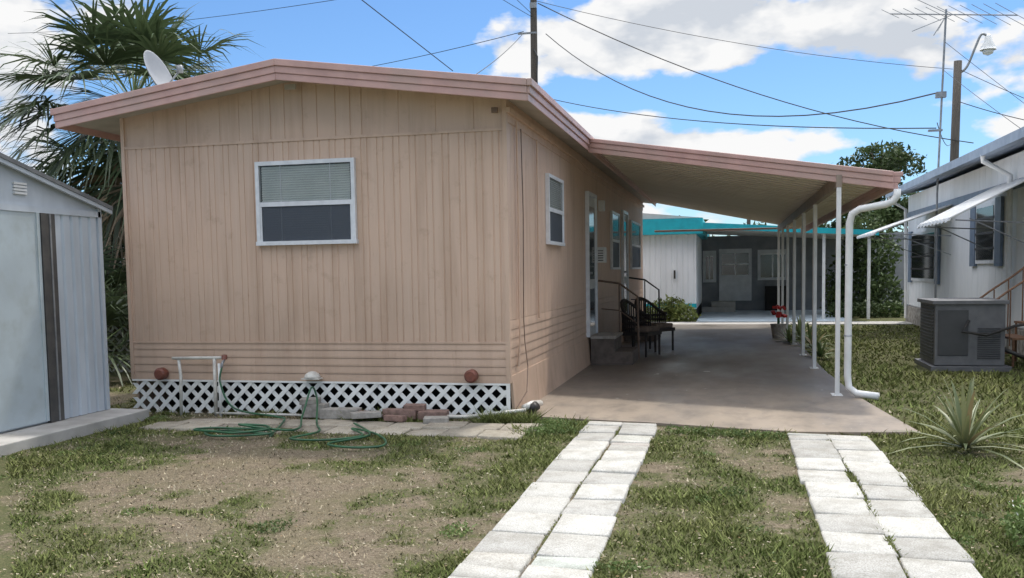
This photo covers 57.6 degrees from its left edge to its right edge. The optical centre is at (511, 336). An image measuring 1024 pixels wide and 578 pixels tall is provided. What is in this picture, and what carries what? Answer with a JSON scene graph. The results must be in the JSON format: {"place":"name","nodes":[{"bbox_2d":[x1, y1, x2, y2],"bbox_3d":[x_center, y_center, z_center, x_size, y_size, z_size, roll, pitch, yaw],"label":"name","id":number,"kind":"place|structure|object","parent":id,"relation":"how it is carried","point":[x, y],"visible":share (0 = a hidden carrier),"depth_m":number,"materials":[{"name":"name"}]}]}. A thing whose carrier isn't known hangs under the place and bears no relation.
{"place":"outdoors","nodes":[
{"label":"outdoors","id":0,"kind":"place"},
{"bbox_2d":[0,311,1023,577],"bbox_3d":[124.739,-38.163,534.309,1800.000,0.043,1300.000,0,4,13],"label":"ground","id":1,"kind":"structure","parent":0,"point":[788,503],"depth_m":6.29,"materials":[{"name":"soil"}]},
{"bbox_2d":[0,152,148,456],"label":"garden shed","id":2,"kind":"structure","parent":1,"relation":"on","point":[54,377],"depth_m":9.03,"materials":[{"name":"white metal"}]},
{"bbox_2d":[0,210,49,431],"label":"door","id":3,"kind":"structure","parent":2,"relation":"in","point":[24,394],"depth_m":8.71,"materials":[{"name":"white metal"}]},
{"bbox_2d":[59,177,129,355],"bbox_3d":[-8.251,-0.585,18.609,4.299,5.101,4.053,0,4,13],"label":"palm shrub","id":4,"kind":"object","parent":1,"relation":"on","point":[114,330],"visible":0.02,"depth_m":18.25,"materials":[{"name":"green plant"}]},
{"bbox_2d":[102,219,128,366],"bbox_3d":[-7.218,0.346,15.808,4.148,4.762,3.792,0,4,13],"label":"palm shrub","id":5,"kind":"object","parent":1,"relation":"on","point":[116,271],"visible":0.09,"depth_m":15.63,"materials":[{"name":"green plant"}]},
{"bbox_2d":[105,262,131,386],"bbox_3d":[-6.210,0.961,14.038,3.407,4.250,3.359,0,4,13],"label":"palm shrub","id":6,"kind":"object","parent":1,"relation":"on","point":[116,311],"visible":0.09,"depth_m":13.80,"materials":[{"name":"green plant"}]},
{"bbox_2d":[107,324,130,371],"bbox_3d":[-5.636,0.142,14.613,4.424,0.840,0.050,0,4,13],"label":"shrub","id":7,"kind":"object","parent":1,"relation":"on","point":[119,342],"visible":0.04,"depth_m":14.75,"materials":[{"name":"green plant"}]},
{"bbox_2d":[0,0,265,302],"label":"palm tree","id":8,"kind":"object","parent":1,"relation":"on","point":[131,40],"visible":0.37,"depth_m":16.25,"materials":[{"name":"green plant"}]},
{"bbox_2d":[193,368,386,448],"bbox_3d":[-2.113,0.644,8.924,2.419,0.519,1.709,0,4,13],"label":"garden hose","id":9,"kind":"object","parent":1,"relation":"on","point":[255,429],"visible":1,"depth_m":8.71,"materials":[{"name":"green rubber"}]},
{"bbox_2d":[139,418,540,439],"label":"paver walk","id":10,"kind":"structure","parent":1,"relation":"on","point":[492,431],"depth_m":9.13,"materials":[{"name":"concrete"}]},
{"bbox_2d":[299,397,448,423],"bbox_3d":[-1.428,0.752,9.562,1.694,0.207,0.401,0,4,13],"label":"brick pile","id":11,"kind":"object","parent":10,"relation":"on","point":[421,410],"visible":0.98,"depth_m":9.55,"materials":[{"name":"brick"}]},
{"bbox_2d":[172,354,542,418],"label":"water pipes","id":12,"kind":"object","parent":1,"relation":"on","point":[533,405],"visible":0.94,"depth_m":10.04,"materials":[{"name":"plastic"}]},
{"bbox_2d":[120,81,642,410],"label":"walls","id":13,"kind":"structure","parent":1,"relation":"on","point":[418,282],"depth_m":9.94,"materials":[{"name":"beige"}]},
{"bbox_2d":[254,157,358,245],"bbox_3d":[-2.176,-1.417,9.812,1.150,0.885,0.055,0,4,13],"label":"front window","id":14,"kind":"structure","parent":13,"relation":"attached to","point":[307,202],"depth_m":9.82,"materials":[{"name":"metal"}]},
{"bbox_2d":[132,379,510,418],"bbox_3d":[-2.143,0.664,9.980,4.372,0.380,0.024,0,4,13],"label":"lattice skirt","id":15,"kind":"object","parent":13,"relation":"attached to","point":[498,399],"visible":0.68,"depth_m":9.96,"materials":[{"name":"white paint"}]},
{"bbox_2d":[154,84,497,382],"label":"wall fittings","id":16,"kind":"object","parent":13,"relation":"attached to","point":[470,375],"depth_m":9.82,"materials":[{"name":"metal"}]},
{"bbox_2d":[50,58,655,206],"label":"roof","id":17,"kind":"structure","parent":13,"relation":"on","point":[530,97],"depth_m":9.55,"materials":[{"name":"paint"}]},
{"bbox_2d":[144,50,183,84],"bbox_3d":[-4.349,-3.038,11.623,0.454,1.064,0.436,-3,4,-25],"label":"satellite dish","id":18,"kind":"object","parent":17,"relation":"on","point":[158,70],"visible":0.69,"depth_m":11.63,"materials":[{"name":"metal"}]},
{"bbox_2d":[515,121,539,408],"bbox_3d":[0.192,-0.788,10.094,0.126,2.955,1.416,0,4,13],"label":"conduit","id":19,"kind":"object","parent":13,"relation":"attached to","point":[518,214],"visible":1,"depth_m":9.86,"materials":[{"name":"beige metal"}]},
{"bbox_2d":[545,173,564,245],"bbox_3d":[0.553,-1.595,11.824,0.055,0.860,1.070,0,4,13],"label":"side window","id":20,"kind":"structure","parent":13,"relation":"attached to","point":[554,195],"depth_m":11.77,"materials":[{"name":"metal"}]},
{"bbox_2d":[506,107,643,207],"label":"eave trim","id":21,"kind":"structure","parent":13,"relation":"attached to","point":[524,121],"depth_m":12.11,"materials":[{"name":"beige"}]},
{"bbox_2d":[597,200,606,262],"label":"wall boxes","id":22,"kind":"object","parent":13,"relation":"attached to","point":[602,254],"depth_m":15.64,"materials":[{"name":"white paint"}]},
{"bbox_2d":[585,191,628,336],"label":"doors","id":23,"kind":"structure","parent":13,"relation":"attached to","point":[591,253],"depth_m":15.12,"materials":[{"name":"metal"}]},
{"bbox_2d":[610,211,620,269],"bbox_3d":[2.008,-1.857,18.054,0.055,1.100,1.270,0,4,13],"label":"side window","id":24,"kind":"structure","parent":13,"relation":"attached to","point":[614,240],"depth_m":17.98,"materials":[{"name":"metal"}]},
{"bbox_2d":[630,220,640,268],"bbox_3d":[2.915,-2.145,21.939,0.055,1.100,2.170,0,4,13],"label":"side window","id":25,"kind":"structure","parent":13,"relation":"attached to","point":[635,245],"depth_m":21.88,"materials":[{"name":"metal"}]},
{"bbox_2d":[0,415,1017,577],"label":"leaf litter","id":26,"kind":"object","parent":1,"relation":"on","point":[440,508],"visible":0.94,"depth_m":5.87,"materials":[{"name":"brown plant"}]},
{"bbox_2d":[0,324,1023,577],"bbox_3d":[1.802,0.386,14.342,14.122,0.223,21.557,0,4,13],"label":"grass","id":27,"kind":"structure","parent":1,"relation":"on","point":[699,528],"depth_m":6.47,"materials":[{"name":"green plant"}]},
{"bbox_2d":[518,0,537,83],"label":"utility pole","id":28,"kind":"object","parent":1,"relation":"on","point":[533,36],"visible":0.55,"depth_m":34.90,"materials":[{"name":"brown wood"}]},
{"bbox_2d":[8,0,1023,145],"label":"overhead wires","id":29,"kind":"object","parent":28,"relation":"attached to","point":[821,113],"visible":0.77,"depth_m":33.01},
{"bbox_2d":[448,421,656,577],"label":"paver path","id":30,"kind":"structure","parent":1,"relation":"on","point":[574,544],"depth_m":5.72,"materials":[{"name":"concrete"}]},
{"bbox_2d":[646,294,700,321],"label":"flower bed plants","id":31,"kind":"object","parent":1,"relation":"on","point":[676,313],"visible":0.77,"depth_m":26.44,"materials":[{"name":"green plant"}]},
{"bbox_2d":[506,324,919,434],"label":"carport slab","id":32,"kind":"structure","parent":1,"relation":"on","point":[755,377],"depth_m":11.33,"materials":[{"name":"grey concrete"}]},
{"bbox_2d":[590,280,639,364],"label":"entry steps","id":33,"kind":"structure","parent":32,"relation":"on","point":[607,348],"depth_m":14.64,"materials":[{"name":"grey concrete"}]},
{"bbox_2d":[624,277,660,340],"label":"entry steps","id":34,"kind":"structure","parent":32,"relation":"on","point":[629,338],"depth_m":20.04,"materials":[{"name":"black metal"}]},
{"bbox_2d":[588,138,902,399],"bbox_3d":[4.006,-1.423,17.257,3.755,3.284,13.716,0,4,13],"label":"carport","id":35,"kind":"object","parent":1,"relation":"on","point":[794,195],"visible":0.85,"depth_m":13.44,"materials":[{"name":"pink paint"}]},
{"bbox_2d":[620,299,661,356],"bbox_3d":[2.182,-0.166,16.065,0.618,0.978,0.716,2,5,34],"label":"wicker chair","id":36,"kind":"object","parent":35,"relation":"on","point":[645,330],"visible":0.86,"depth_m":15.96,"materials":[{"name":"black wicker"}]},
{"bbox_2d":[634,297,674,351],"bbox_3d":[2.559,-0.239,17.007,0.716,0.978,0.618,-5,6,-44],"label":"wicker chair","id":37,"kind":"object","parent":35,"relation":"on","point":[663,325],"visible":0.56,"depth_m":17.17,"materials":[{"name":"black wicker"}]},
{"bbox_2d":[770,305,787,338],"bbox_3d":[5.578,-0.321,19.471,0.352,0.698,0.331,0,4,13],"label":"flower pot","id":38,"kind":"object","parent":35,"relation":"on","point":[778,326],"visible":0.95,"depth_m":19.38,"materials":[{"name":"grey concrete"}]},
{"bbox_2d":[643,232,907,319],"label":"walls","id":39,"kind":"structure","parent":1,"relation":"on","point":[665,257],"depth_m":31.60,"materials":[{"name":"white"}]},
{"bbox_2d":[643,213,878,239],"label":"roof","id":40,"kind":"structure","parent":39,"relation":"on","point":[652,223],"depth_m":27.12,"materials":[{"name":"teal metal"}]},
{"bbox_2d":[674,234,870,318],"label":"windows and posts","id":41,"kind":"structure","parent":39,"relation":"attached to","point":[735,274],"depth_m":32.22,"materials":[{"name":"grey glass"}]},
{"bbox_2d":[772,324,800,343],"bbox_3d":[5.474,-0.027,18.354,0.746,0.433,0.892,-2,4,-18],"label":"bromeliad","id":42,"kind":"object","parent":1,"relation":"on","point":[788,335],"visible":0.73,"depth_m":18.27,"materials":[{"name":"green plant"}]},
{"bbox_2d":[666,321,914,324],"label":"concrete walk","id":43,"kind":"structure","parent":1,"relation":"on","point":[868,322],"depth_m":24.72,"materials":[{"name":"white concrete"}]},
{"bbox_2d":[679,215,903,235],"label":"distant treeline","id":44,"kind":"object","parent":1,"relation":"on","point":[820,226],"depth_m":57.94,"materials":[{"name":"green plant"}]},
{"bbox_2d":[783,322,807,340],"bbox_3d":[5.791,-0.075,18.784,0.790,0.435,0.797,-4,5,-40],"label":"bromeliad","id":45,"kind":"object","parent":1,"relation":"on","point":[799,330],"visible":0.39,"depth_m":18.78,"materials":[{"name":"green plant"}]},
{"bbox_2d":[785,316,819,333],"bbox_3d":[6.286,-0.239,20.210,0.935,0.457,0.964,3,5,41],"label":"bromeliad","id":46,"kind":"object","parent":1,"relation":"on","point":[798,320],"visible":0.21,"depth_m":20.18,"materials":[{"name":"green plant"}]},
{"bbox_2d":[789,322,834,346],"bbox_3d":[5.713,-0.039,17.605,0.969,0.487,0.912,-1,4,-6],"label":"bromeliad","id":47,"kind":"object","parent":1,"relation":"on","point":[808,336],"visible":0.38,"depth_m":17.60,"materials":[{"name":"green plant"}]},
{"bbox_2d":[788,328,841,351],"bbox_3d":[5.339,0.061,16.453,1.050,0.458,0.780,0,4,13],"label":"bromeliad","id":48,"kind":"object","parent":1,"relation":"on","point":[810,342],"visible":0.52,"depth_m":16.50,"materials":[{"name":"green plant"}]},
{"bbox_2d":[804,339,834,357],"bbox_3d":[5.028,0.211,15.176,0.722,0.384,0.684,0,4,13],"label":"bromeliad","id":49,"kind":"object","parent":1,"relation":"on","point":[819,351],"visible":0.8,"depth_m":15.17,"materials":[{"name":"green plant"}]},
{"bbox_2d":[826,215,860,227],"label":"oak tree","id":50,"kind":"object","parent":1,"relation":"on","point":[833,224],"visible":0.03,"depth_m":43.94,"materials":[{"name":"green plant"}]},
{"bbox_2d":[819,211,903,314],"bbox_3d":[10.848,-2.176,28.755,2.599,3.614,2.918,0,4,13],"label":"broadleaf shrub","id":51,"kind":"object","parent":1,"relation":"on","point":[882,285],"visible":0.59,"depth_m":28.65,"materials":[{"name":"green plant"}]},
{"bbox_2d":[825,299,903,317],"bbox_3d":[10.284,-0.775,27.090,2.434,0.723,0.811,-1,4,-3],"label":"hedge","id":52,"kind":"object","parent":1,"relation":"on","point":[860,309],"visible":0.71,"depth_m":26.97,"materials":[{"name":"green plant"}]},
{"bbox_2d":[830,139,927,229],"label":"oak tree","id":53,"kind":"object","parent":1,"relation":"on","point":[895,158],"visible":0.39,"depth_m":42.29,"materials":[{"name":"green plant"}]},
{"bbox_2d":[787,433,982,577],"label":"paver path","id":54,"kind":"structure","parent":1,"relation":"on","point":[848,523],"depth_m":5.53,"materials":[{"name":"concrete"}]},
{"bbox_2d":[863,198,907,231],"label":"oak tree","id":55,"kind":"object","parent":1,"relation":"on","point":[891,214],"visible":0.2,"depth_m":40.16,"materials":[{"name":"green plant"}]},
{"bbox_2d":[883,0,1023,297],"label":"tv antenna","id":56,"kind":"object","parent":1,"relation":"on","point":[941,94],"visible":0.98,"depth_m":19.70,"materials":[{"name":"metal"}]},
{"bbox_2d":[885,378,1023,468],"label":"pineapple plant","id":57,"kind":"object","parent":1,"relation":"on","point":[960,426],"visible":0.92,"depth_m":7.46,"materials":[{"name":"green plant"}]},
{"bbox_2d":[914,298,1023,371],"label":"air conditioner unit","id":58,"kind":"object","parent":1,"relation":"on","point":[963,334],"visible":1,"depth_m":13.21,"materials":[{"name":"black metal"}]},
{"bbox_2d":[950,33,996,161],"bbox_3d":[17.952,-6.478,36.511,1.740,10.619,0.600,0,4,13],"label":"street lamp","id":59,"kind":"object","parent":1,"relation":"on","point":[988,47],"visible":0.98,"depth_m":36.30,"materials":[{"name":"brown wood"}]},
{"bbox_2d":[979,267,1023,366],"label":"metal stairs","id":60,"kind":"structure","parent":1,"relation":"on","point":[1015,337],"depth_m":14.14,"materials":[{"name":"white metal"}]},
{"bbox_2d":[993,494,1023,548],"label":"flowering shrub","id":61,"kind":"object","parent":1,"relation":"on","point":[1011,528],"visible":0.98,"depth_m":5.01,"materials":[{"name":"green plant"}]},
{"bbox_2d":[0,0,1023,235],"label":"sky","id":62,"kind":"structure","parent":0,"point":[352,32],"materials":[{"name":"blue"}]},
{"bbox_2d":[696,310,844,321],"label":"driveway","id":63,"kind":"structure","parent":0,"point":[751,316],"depth_m":28.02,"materials":[{"name":"grey concrete"}]},
{"bbox_2d":[905,151,1023,354],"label":"walls","id":64,"kind":"structure","parent":0,"point":[960,277],"depth_m":18.47,"materials":[{"name":"white"}]},
{"bbox_2d":[857,204,951,255],"bbox_3d":[8.889,-2.377,21.306,1.543,1.076,2.962,0,4,13],"label":"awning","id":65,"kind":"object","parent":64,"relation":"attached to","point":[871,233],"visible":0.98,"depth_m":20.22,"materials":[{"name":"white paint"}]},
{"bbox_2d":[888,155,1012,346],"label":"windows and downspouts","id":66,"kind":"structure","parent":64,"relation":"attached to","point":[921,268],"depth_m":17.36,"materials":[{"name":"metal"}]},
{"bbox_2d":[885,127,1023,197],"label":"roof and gutter","id":67,"kind":"structure","parent":64,"relation":"on","point":[1008,145],"depth_m":17.05,"materials":[{"name":"paint"}]},
{"bbox_2d":[917,177,1023,250],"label":"awning","id":68,"kind":"object","parent":64,"relation":"attached to","point":[955,211],"visible":0.98,"depth_m":15.06,"materials":[{"name":"white paint"}]}
]}

